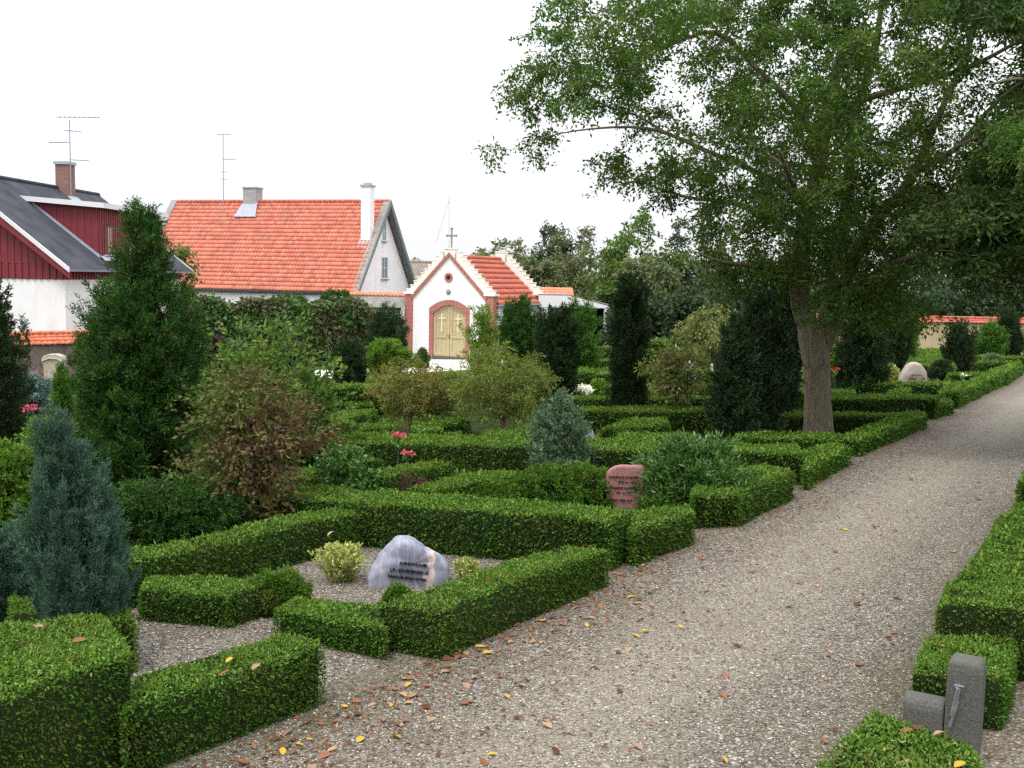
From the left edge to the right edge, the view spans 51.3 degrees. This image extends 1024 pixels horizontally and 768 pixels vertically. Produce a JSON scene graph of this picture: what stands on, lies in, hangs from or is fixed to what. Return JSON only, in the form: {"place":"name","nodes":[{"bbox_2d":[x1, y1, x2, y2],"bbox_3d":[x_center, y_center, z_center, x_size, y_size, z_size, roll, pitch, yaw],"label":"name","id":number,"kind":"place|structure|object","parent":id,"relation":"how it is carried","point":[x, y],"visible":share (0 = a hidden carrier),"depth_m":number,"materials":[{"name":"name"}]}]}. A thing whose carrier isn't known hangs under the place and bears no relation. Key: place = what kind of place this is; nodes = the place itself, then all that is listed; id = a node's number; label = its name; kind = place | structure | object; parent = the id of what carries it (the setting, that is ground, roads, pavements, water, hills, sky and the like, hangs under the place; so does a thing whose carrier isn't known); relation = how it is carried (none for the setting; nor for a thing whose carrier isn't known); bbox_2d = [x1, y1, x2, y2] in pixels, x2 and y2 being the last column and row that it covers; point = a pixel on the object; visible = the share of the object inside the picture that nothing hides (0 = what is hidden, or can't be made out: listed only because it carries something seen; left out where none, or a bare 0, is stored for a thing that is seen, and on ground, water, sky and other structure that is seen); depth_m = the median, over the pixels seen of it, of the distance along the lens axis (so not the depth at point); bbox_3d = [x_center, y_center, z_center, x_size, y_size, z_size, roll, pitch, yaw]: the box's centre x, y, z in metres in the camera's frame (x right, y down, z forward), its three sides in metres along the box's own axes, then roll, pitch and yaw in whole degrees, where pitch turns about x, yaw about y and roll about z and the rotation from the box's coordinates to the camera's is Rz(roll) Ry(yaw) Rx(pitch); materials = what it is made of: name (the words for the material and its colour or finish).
{"place":"outdoors","nodes":[
{"label":"outdoors","id":0,"kind":"place"},
{"bbox_2d":[0,0,1023,293],"label":"sky","id":1,"kind":"structure","parent":0,"point":[315,99],"materials":[{"name":"white"}]},
{"bbox_2d":[16,291,1023,493],"bbox_3d":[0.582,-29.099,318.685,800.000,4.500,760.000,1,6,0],"label":"ground","id":2,"kind":"structure","parent":0,"point":[477,428],"depth_m":19.42,"materials":[{"name":"soil"}]},
{"bbox_2d":[0,276,36,450],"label":"yew tree","id":3,"kind":"object","parent":2,"relation":"on","point":[11,424],"visible":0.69,"depth_m":11.36,"materials":[{"name":"green plant"}]},
{"bbox_2d":[10,312,32,430],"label":"yew tree","id":4,"kind":"object","parent":2,"relation":"on","point":[22,330],"visible":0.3,"depth_m":14.26,"materials":[{"name":"green plant"}]},
{"bbox_2d":[0,436,46,575],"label":"golden shrub","id":5,"kind":"object","parent":2,"relation":"on","point":[14,467],"visible":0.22,"depth_m":7.21,"materials":[{"name":"green plant"}]},
{"bbox_2d":[8,370,52,413],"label":"dwarf spruce","id":6,"kind":"object","parent":2,"relation":"on","point":[40,394],"visible":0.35,"depth_m":22.33,"materials":[{"name":"blue plant"}]},
{"bbox_2d":[48,360,76,420],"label":"thuja","id":7,"kind":"object","parent":2,"relation":"on","point":[60,390],"visible":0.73,"depth_m":20.22,"materials":[{"name":"green plant"}]},
{"bbox_2d":[4,592,140,671],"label":"hedge","id":8,"kind":"object","parent":2,"relation":"on","point":[123,621],"visible":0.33,"depth_m":5.37,"materials":[{"name":"green plant"}]},
{"bbox_2d":[0,161,194,330],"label":"boarded house","id":9,"kind":"structure","parent":2,"relation":"on","point":[56,239],"depth_m":43.58,"materials":[{"name":"red wood"}]},
{"bbox_2d":[62,194,225,490],"bbox_3d":[-3.234,-0.174,9.326,1.368,2.933,1.392,6,7,40],"label":"juniper tree","id":10,"kind":"object","parent":2,"relation":"on","point":[133,352],"visible":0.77,"depth_m":8.96,"materials":[{"name":"green plant"}]},
{"bbox_2d":[101,473,258,551],"bbox_3d":[-2.663,1.023,8.287,1.375,0.686,0.964,1,6,0],"label":"spreading juniper","id":11,"kind":"object","parent":2,"relation":"on","point":[166,512],"visible":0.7,"depth_m":8.02,"materials":[{"name":"green plant"}]},
{"bbox_2d":[167,243,204,327],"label":"broadleaf tree","id":12,"kind":"object","parent":2,"relation":"on","point":[184,252],"visible":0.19,"depth_m":55.50,"materials":[{"name":"green plant"}]},
{"bbox_2d":[3,329,369,376],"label":"churchyard wall","id":13,"kind":"structure","parent":2,"relation":"on","point":[43,343],"depth_m":39.65,"materials":[{"name":"stone"}]},
{"bbox_2d":[116,631,328,767],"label":"hedge","id":14,"kind":"object","parent":2,"relation":"on","point":[180,710],"visible":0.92,"depth_m":4.40,"materials":[{"name":"green plant"}]},
{"bbox_2d":[139,349,349,524],"bbox_3d":[-2.155,0.559,8.678,1.533,1.726,1.354,5,7,33],"label":"autumn shrub","id":15,"kind":"object","parent":2,"relation":"on","point":[239,467],"visible":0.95,"depth_m":8.45,"materials":[{"name":"brown plant"}]},
{"bbox_2d":[121,505,368,608],"bbox_3d":[-1.833,1.184,7.499,0.409,0.488,2.520,5,7,33],"label":"hedge","id":16,"kind":"object","parent":2,"relation":"on","point":[290,539],"visible":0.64,"depth_m":7.36,"materials":[{"name":"green plant"}]},
{"bbox_2d":[174,309,373,467],"bbox_3d":[-3.015,0.114,13.034,2.658,2.094,2.369,1,6,0],"label":"flowering shrub","id":17,"kind":"object","parent":2,"relation":"on","point":[273,356],"visible":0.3,"depth_m":12.81,"materials":[{"name":"green plant"}]},
{"bbox_2d":[188,290,376,369],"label":"creeper","id":18,"kind":"object","parent":2,"relation":"on","point":[330,323],"visible":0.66,"depth_m":45.49,"materials":[{"name":"green plant"}]},
{"bbox_2d":[162,183,414,303],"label":"farmhouse","id":19,"kind":"object","parent":2,"relation":"on","point":[252,243],"visible":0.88,"depth_m":63.51,"materials":[{"name":"orange tile"}]},
{"bbox_2d":[271,595,391,660],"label":"hedge","id":20,"kind":"object","parent":2,"relation":"on","point":[339,625],"visible":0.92,"depth_m":5.70,"materials":[{"name":"green plant"}]},
{"bbox_2d":[30,546,633,735],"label":"plot gravel","id":21,"kind":"structure","parent":2,"relation":"on","point":[361,676],"depth_m":5.68,"materials":[{"name":"grey gravel"}]},
{"bbox_2d":[0,518,36,625],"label":"blue conifer","id":22,"kind":"object","parent":21,"relation":"on","point":[13,577],"visible":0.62,"depth_m":5.81,"materials":[{"name":"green plant"}]},
{"bbox_2d":[8,402,141,623],"bbox_3d":[-2.244,0.781,5.410,0.647,1.408,0.669,1,6,0],"label":"blue conifer","id":23,"kind":"object","parent":21,"relation":"on","point":[72,553],"visible":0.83,"depth_m":5.29,"materials":[{"name":"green plant"}]},
{"bbox_2d":[136,571,229,627],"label":"hedge","id":24,"kind":"object","parent":21,"relation":"on","point":[196,600],"visible":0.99,"depth_m":6.17,"materials":[{"name":"green plant"}]},
{"bbox_2d":[200,573,267,628],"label":"hedge","id":25,"kind":"object","parent":21,"relation":"on","point":[241,606],"visible":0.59,"depth_m":6.18,"materials":[{"name":"green plant"}]},
{"bbox_2d":[241,563,326,617],"bbox_3d":[-1.386,1.242,6.376,0.498,0.320,0.418,4,7,29],"label":"juniper mound","id":26,"kind":"object","parent":21,"relation":"on","point":[286,584],"visible":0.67,"depth_m":6.29,"materials":[{"name":"green plant"}]},
{"bbox_2d":[307,541,367,583],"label":"variegated shrub","id":27,"kind":"object","parent":21,"relation":"on","point":[342,563],"visible":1,"depth_m":7.09,"materials":[{"name":"yellow plant"}]},
{"bbox_2d":[250,483,635,569],"bbox_3d":[-0.828,1.098,8.381,3.694,0.668,0.704,4,6,28],"label":"hedge","id":28,"kind":"object","parent":21,"relation":"on","point":[501,529],"visible":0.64,"depth_m":7.90,"materials":[{"name":"green plant"}]},
{"bbox_2d":[311,441,371,488],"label":"dog rose","id":29,"kind":"object","parent":2,"relation":"on","point":[338,467],"visible":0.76,"depth_m":10.93,"materials":[{"name":"green plant"}]},
{"bbox_2d":[320,336,371,383],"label":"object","id":30,"kind":"object","parent":2,"relation":"on","point":[351,353],"visible":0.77,"depth_m":31.51,"materials":[{"name":"green plant"}]},
{"bbox_2d":[337,466,389,491],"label":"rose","id":31,"kind":"object","parent":2,"relation":"on","point":[359,478],"visible":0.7,"depth_m":10.75,"materials":[{"name":"green plant"}]},
{"bbox_2d":[360,300,411,351],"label":"yew","id":32,"kind":"object","parent":2,"relation":"on","point":[383,324],"visible":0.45,"depth_m":45.77,"materials":[{"name":"green plant"}]},
{"bbox_2d":[365,337,419,374],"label":"golden yew","id":33,"kind":"object","parent":2,"relation":"on","point":[380,351],"visible":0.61,"depth_m":33.83,"materials":[{"name":"green plant"}]},
{"bbox_2d":[330,379,457,417],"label":"hedge","id":34,"kind":"object","parent":2,"relation":"on","point":[341,389],"visible":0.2,"depth_m":20.28,"materials":[{"name":"green plant"}]},
{"bbox_2d":[367,535,448,587],"bbox_3d":[-0.686,1.206,7.059,0.545,0.401,0.242,0,6,-7],"label":"headstone","id":35,"kind":"object","parent":2,"relation":"on","point":[408,560],"visible":0.99,"depth_m":6.96,"materials":[{"name":"grey stone"}]},
{"bbox_2d":[358,353,459,433],"bbox_3d":[-1.562,0.214,16.796,1.570,1.436,1.485,-1,6,-20],"label":"tree","id":36,"kind":"object","parent":2,"relation":"on","point":[410,399],"visible":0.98,"depth_m":16.61,"materials":[{"name":"green plant"}]},
{"bbox_2d":[361,458,456,493],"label":"hedge","id":37,"kind":"object","parent":2,"relation":"on","point":[432,470],"visible":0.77,"depth_m":11.28,"materials":[{"name":"green plant"}]},
{"bbox_2d":[409,414,469,434],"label":"hedge","id":38,"kind":"object","parent":2,"relation":"on","point":[452,424],"visible":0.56,"depth_m":16.20,"materials":[{"name":"green plant"}]},
{"bbox_2d":[405,468,516,499],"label":"hedge","id":39,"kind":"object","parent":2,"relation":"on","point":[451,486],"visible":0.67,"depth_m":10.12,"materials":[{"name":"green plant"}]},
{"bbox_2d":[403,228,545,359],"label":"chapel","id":40,"kind":"structure","parent":2,"relation":"on","point":[445,289],"depth_m":56.23,"materials":[{"name":"white paint"}]},
{"bbox_2d":[433,305,450,355],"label":"door leaf","id":41,"kind":"structure","parent":40,"relation":"in","point":[441,346],"depth_m":56.27,"materials":[{"name":"yellow wood"}]},
{"bbox_2d":[450,305,465,356],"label":"door leaf","id":42,"kind":"structure","parent":40,"relation":"in","point":[457,340],"depth_m":55.89,"materials":[{"name":"yellow wood"}]},
{"bbox_2d":[457,303,510,372],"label":"yew","id":43,"kind":"object","parent":2,"relation":"on","point":[485,328],"visible":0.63,"depth_m":39.70,"materials":[{"name":"green plant"}]},
{"bbox_2d":[460,478,511,501],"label":"creeping juniper","id":44,"kind":"object","parent":2,"relation":"on","point":[486,489],"visible":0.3,"depth_m":10.16,"materials":[{"name":"green plant"}]},
{"bbox_2d":[373,545,611,660],"bbox_3d":[-0.046,1.258,6.286,0.482,0.412,1.915,5,7,33],"label":"hedge","id":45,"kind":"object","parent":2,"relation":"on","point":[438,621],"visible":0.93,"depth_m":5.92,"materials":[{"name":"green plant"}]},
{"bbox_2d":[438,342,563,430],"bbox_3d":[-0.155,0.110,16.455,1.954,1.639,1.872,3,6,19],"label":"tree","id":46,"kind":"object","parent":2,"relation":"on","point":[492,398],"visible":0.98,"depth_m":16.18,"materials":[{"name":"green plant"}]},
{"bbox_2d":[492,292,538,367],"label":"yew","id":47,"kind":"object","parent":2,"relation":"on","point":[516,327],"visible":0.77,"depth_m":44.24,"materials":[{"name":"green plant"}]},
{"bbox_2d":[69,366,986,511],"bbox_3d":[2.847,0.240,25.858,14.973,1.610,32.958,4,7,30],"label":"ground cover","id":48,"kind":"object","parent":2,"relation":"on","point":[398,424],"visible":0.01,"depth_m":18.98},
{"bbox_2d":[508,250,569,287],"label":"broadleaf tree","id":49,"kind":"object","parent":2,"relation":"on","point":[548,272],"visible":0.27,"depth_m":70.38,"materials":[{"name":"green plant"}]},
{"bbox_2d":[310,429,805,484],"bbox_3d":[0.180,0.870,12.747,6.565,0.781,1.326,3,6,20],"label":"hedge","id":50,"kind":"object","parent":2,"relation":"on","point":[474,452],"visible":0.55,"depth_m":12.43,"materials":[{"name":"green plant"}]},
{"bbox_2d":[530,301,586,408],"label":"yew","id":51,"kind":"object","parent":2,"relation":"on","point":[555,339],"visible":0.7,"depth_m":21.34,"materials":[{"name":"green plant"}]},
{"bbox_2d":[497,457,623,508],"bbox_3d":[0.512,0.962,9.948,1.293,0.536,0.939,3,6,22],"label":"cotoneaster","id":52,"kind":"object","parent":2,"relation":"on","point":[585,482],"visible":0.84,"depth_m":9.73,"materials":[{"name":"green plant"}]},
{"bbox_2d":[522,383,604,468],"bbox_3d":[0.578,0.560,11.804,0.947,1.133,0.887,1,6,0],"label":"blue conifer","id":53,"kind":"object","parent":2,"relation":"on","point":[562,433],"visible":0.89,"depth_m":11.67,"materials":[{"name":"grey plant"}]},
{"bbox_2d":[529,219,598,285],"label":"pine tree","id":54,"kind":"object","parent":2,"relation":"on","point":[545,232],"visible":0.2,"depth_m":83.02,"materials":[{"name":"green plant"}]},
{"bbox_2d":[538,294,608,346],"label":"carport","id":55,"kind":"object","parent":2,"relation":"on","point":[546,300],"visible":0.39,"depth_m":60.05,"materials":[{"name":"white paint"}]},
{"bbox_2d":[542,225,609,301],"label":"broadleaf tree","id":56,"kind":"object","parent":2,"relation":"on","point":[575,262],"visible":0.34,"depth_m":75.03,"materials":[{"name":"green plant"}]},
{"bbox_2d":[576,294,606,368],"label":"yew","id":57,"kind":"object","parent":2,"relation":"on","point":[589,356],"visible":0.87,"depth_m":38.74,"materials":[{"name":"green plant"}]},
{"bbox_2d":[605,464,645,508],"bbox_3d":[1.043,0.961,9.789,0.375,0.451,0.108,1,6,3],"label":"headstone","id":58,"kind":"object","parent":2,"relation":"on","point":[625,476],"visible":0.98,"depth_m":9.75,"materials":[{"name":"pink stone"}]},
{"bbox_2d":[604,267,652,408],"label":"yew","id":59,"kind":"object","parent":2,"relation":"on","point":[631,340],"visible":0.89,"depth_m":18.61,"materials":[{"name":"green plant"}]},
{"bbox_2d":[597,293,663,345],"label":"broadleaf tree","id":60,"kind":"object","parent":2,"relation":"on","point":[654,329],"visible":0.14,"depth_m":58.91,"materials":[{"name":"green plant"}]},
{"bbox_2d":[596,415,671,440],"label":"hedge","id":61,"kind":"object","parent":2,"relation":"on","point":[651,424],"visible":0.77,"depth_m":15.37,"materials":[{"name":"green plant"}]},
{"bbox_2d":[587,202,690,303],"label":"broadleaf tree","id":62,"kind":"object","parent":2,"relation":"on","point":[623,242],"visible":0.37,"depth_m":65.33,"materials":[{"name":"green plant"}]},
{"bbox_2d":[568,393,714,409],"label":"hedge","id":63,"kind":"object","parent":2,"relation":"on","point":[593,400],"visible":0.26,"depth_m":20.46,"materials":[{"name":"green plant"}]},
{"bbox_2d":[574,402,711,434],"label":"hedge","id":64,"kind":"object","parent":2,"relation":"on","point":[691,419],"visible":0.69,"depth_m":16.92,"materials":[{"name":"green plant"}]},
{"bbox_2d":[611,253,685,330],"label":"broadleaf tree","id":65,"kind":"object","parent":2,"relation":"on","point":[665,277],"visible":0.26,"depth_m":61.51,"materials":[{"name":"green plant"}]},
{"bbox_2d":[622,503,696,566],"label":"hedge","id":66,"kind":"object","parent":2,"relation":"on","point":[658,531],"visible":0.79,"depth_m":7.89,"materials":[{"name":"green plant"}]},
{"bbox_2d":[633,339,711,408],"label":"shrub","id":67,"kind":"object","parent":2,"relation":"on","point":[673,376],"visible":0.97,"depth_m":17.20,"materials":[{"name":"green plant"}]},
{"bbox_2d":[656,214,705,291],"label":"pine tree","id":68,"kind":"object","parent":2,"relation":"on","point":[680,239],"visible":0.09,"depth_m":77.00,"materials":[{"name":"green plant"}]},
{"bbox_2d":[643,283,725,338],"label":"broadleaf tree","id":69,"kind":"object","parent":2,"relation":"on","point":[682,303],"visible":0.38,"depth_m":57.02,"materials":[{"name":"green plant"}]},
{"bbox_2d":[626,427,776,509],"bbox_3d":[1.683,0.817,9.680,1.318,0.912,0.959,1,6,0],"label":"laurel bush","id":70,"kind":"object","parent":2,"relation":"on","point":[684,467],"visible":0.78,"depth_m":9.55,"materials":[{"name":"green plant"}]},
{"bbox_2d":[668,301,735,368],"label":"weeping tree","id":71,"kind":"object","parent":2,"relation":"on","point":[695,328],"visible":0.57,"depth_m":32.19,"materials":[{"name":"green plant"}]},
{"bbox_2d":[688,463,758,528],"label":"hedge","id":72,"kind":"object","parent":2,"relation":"on","point":[714,506],"visible":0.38,"depth_m":8.93,"materials":[{"name":"green plant"}]},
{"bbox_2d":[697,306,764,440],"bbox_3d":[3.158,-0.077,14.795,0.941,2.017,0.919,-3,7,-38],"label":"yew","id":73,"kind":"object","parent":2,"relation":"on","point":[731,389],"visible":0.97,"depth_m":14.67,"materials":[{"name":"green plant"}]},
{"bbox_2d":[471,0,1023,433],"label":"ash tree","id":74,"kind":"object","parent":2,"relation":"on","point":[840,118],"visible":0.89,"depth_m":15.08,"materials":[{"name":"green plant"}]},
{"bbox_2d":[729,462,796,526],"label":"hedge","id":75,"kind":"object","parent":2,"relation":"on","point":[754,502],"visible":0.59,"depth_m":9.69,"materials":[{"name":"green plant"}]},
{"bbox_2d":[726,277,804,434],"bbox_3d":[3.554,-0.295,15.204,1.300,2.439,1.113,1,6,0],"label":"yew","id":76,"kind":"object","parent":2,"relation":"on","point":[772,376],"visible":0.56,"depth_m":14.95,"materials":[{"name":"green plant"}]},
{"bbox_2d":[769,284,802,412],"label":"yew","id":77,"kind":"object","parent":2,"relation":"on","point":[795,392],"visible":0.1,"depth_m":18.49,"materials":[{"name":"green plant"}]},
{"bbox_2d":[733,428,860,456],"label":"hedge","id":78,"kind":"object","parent":2,"relation":"on","point":[805,439],"visible":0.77,"depth_m":13.98,"materials":[{"name":"green plant"}]},
{"bbox_2d":[798,440,854,490],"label":"hedge","id":79,"kind":"object","parent":2,"relation":"on","point":[824,460],"visible":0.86,"depth_m":11.91,"materials":[{"name":"green plant"}]},
{"bbox_2d":[776,408,908,431],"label":"hedge","id":80,"kind":"object","parent":2,"relation":"on","point":[845,421],"visible":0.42,"depth_m":16.79,"materials":[{"name":"green plant"}]},
{"bbox_2d":[830,289,895,393],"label":"yew","id":81,"kind":"object","parent":2,"relation":"on","point":[865,360],"visible":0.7,"depth_m":23.78,"materials":[{"name":"green plant"}]},
{"bbox_2d":[831,391,941,419],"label":"hedge","id":82,"kind":"object","parent":2,"relation":"on","point":[890,403],"visible":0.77,"depth_m":18.93,"materials":[{"name":"green plant"}]},
{"bbox_2d":[845,409,928,456],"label":"hedge","id":83,"kind":"object","parent":2,"relation":"on","point":[885,431],"visible":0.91,"depth_m":15.17,"materials":[{"name":"green plant"}]},
{"bbox_2d":[810,709,985,767],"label":"hedge","id":84,"kind":"object","parent":2,"relation":"on","point":[922,747],"visible":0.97,"depth_m":3.57,"materials":[{"name":"green plant"}]},
{"bbox_2d":[884,299,916,368],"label":"yew","id":85,"kind":"object","parent":2,"relation":"on","point":[900,349],"visible":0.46,"depth_m":36.93,"materials":[{"name":"green plant"}]},
{"bbox_2d":[797,313,1023,356],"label":"churchyard wall","id":86,"kind":"structure","parent":2,"relation":"on","point":[930,341],"depth_m":55.24,"materials":[{"name":"beige paint"}]},
{"bbox_2d":[850,378,971,395],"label":"hedge","id":87,"kind":"object","parent":2,"relation":"on","point":[920,387],"visible":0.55,"depth_m":23.55,"materials":[{"name":"green plant"}]},
{"bbox_2d":[889,275,994,316],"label":"woodland tree","id":88,"kind":"object","parent":2,"relation":"on","point":[968,311],"visible":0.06,"depth_m":60.52,"materials":[{"name":"green plant"}]},
{"bbox_2d":[902,653,986,755],"bbox_3d":[1.708,1.276,4.229,0.285,0.415,0.159,5,7,30],"label":"granite post","id":89,"kind":"object","parent":2,"relation":"on","point":[957,712],"visible":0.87,"depth_m":4.16,"materials":[{"name":"stone"}]},
{"bbox_2d":[885,0,1023,310],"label":"maple tree","id":90,"kind":"object","parent":2,"relation":"on","point":[981,223],"visible":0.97,"depth_m":12.18,"materials":[{"name":"green plant"}]},
{"bbox_2d":[936,315,980,372],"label":"yew","id":91,"kind":"object","parent":2,"relation":"on","point":[958,350],"visible":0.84,"depth_m":34.27,"materials":[{"name":"green plant"}]},
{"bbox_2d":[907,632,1021,731],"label":"hedge","id":92,"kind":"object","parent":2,"relation":"on","point":[1000,657],"visible":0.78,"depth_m":4.59,"materials":[{"name":"green plant"}]},
{"bbox_2d":[924,276,1023,316],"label":"woodland tree","id":93,"kind":"object","parent":2,"relation":"on","point":[985,303],"visible":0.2,"depth_m":60.98,"materials":[{"name":"green plant"}]},
{"bbox_2d":[933,573,1023,681],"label":"hedge","id":94,"kind":"object","parent":2,"relation":"on","point":[967,607],"visible":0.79,"depth_m":5.09,"materials":[{"name":"green plant"}]},
{"bbox_2d":[956,513,1023,582],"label":"hedge","id":95,"kind":"object","parent":2,"relation":"on","point":[1000,553],"visible":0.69,"depth_m":6.20,"materials":[{"name":"green plant"}]},
{"bbox_2d":[972,316,1011,356],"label":"yew","id":96,"kind":"object","parent":2,"relation":"on","point":[992,338],"visible":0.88,"depth_m":47.46,"materials":[{"name":"green plant"}]},
{"bbox_2d":[979,681,1023,767],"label":"side gravel","id":97,"kind":"structure","parent":2,"relation":"on","point":[1003,748],"depth_m":4.30,"materials":[{"name":"grey gravel"}]},
{"bbox_2d":[158,373,1023,767],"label":"gravel path","id":98,"kind":"structure","parent":0,"point":[1004,403],"depth_m":5.56,"materials":[{"name":"grey gravel"}]},
{"bbox_2d":[0,609,136,767],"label":"hedge","id":99,"kind":"object","parent":98,"relation":"on","point":[63,696],"visible":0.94,"depth_m":3.92,"materials":[{"name":"green plant"}]},
{"bbox_2d":[185,411,1021,767],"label":"leaf litter","id":100,"kind":"object","parent":98,"relation":"on","point":[563,633],"visible":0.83,"depth_m":5.42,"materials":[{"name":"brown plant"}]},
{"bbox_2d":[981,109,1023,184],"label":"broadleaf tree","id":101,"kind":"object","parent":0,"point":[1019,125],"visible":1,"depth_m":6.28,"materials":[{"name":"green plant"}]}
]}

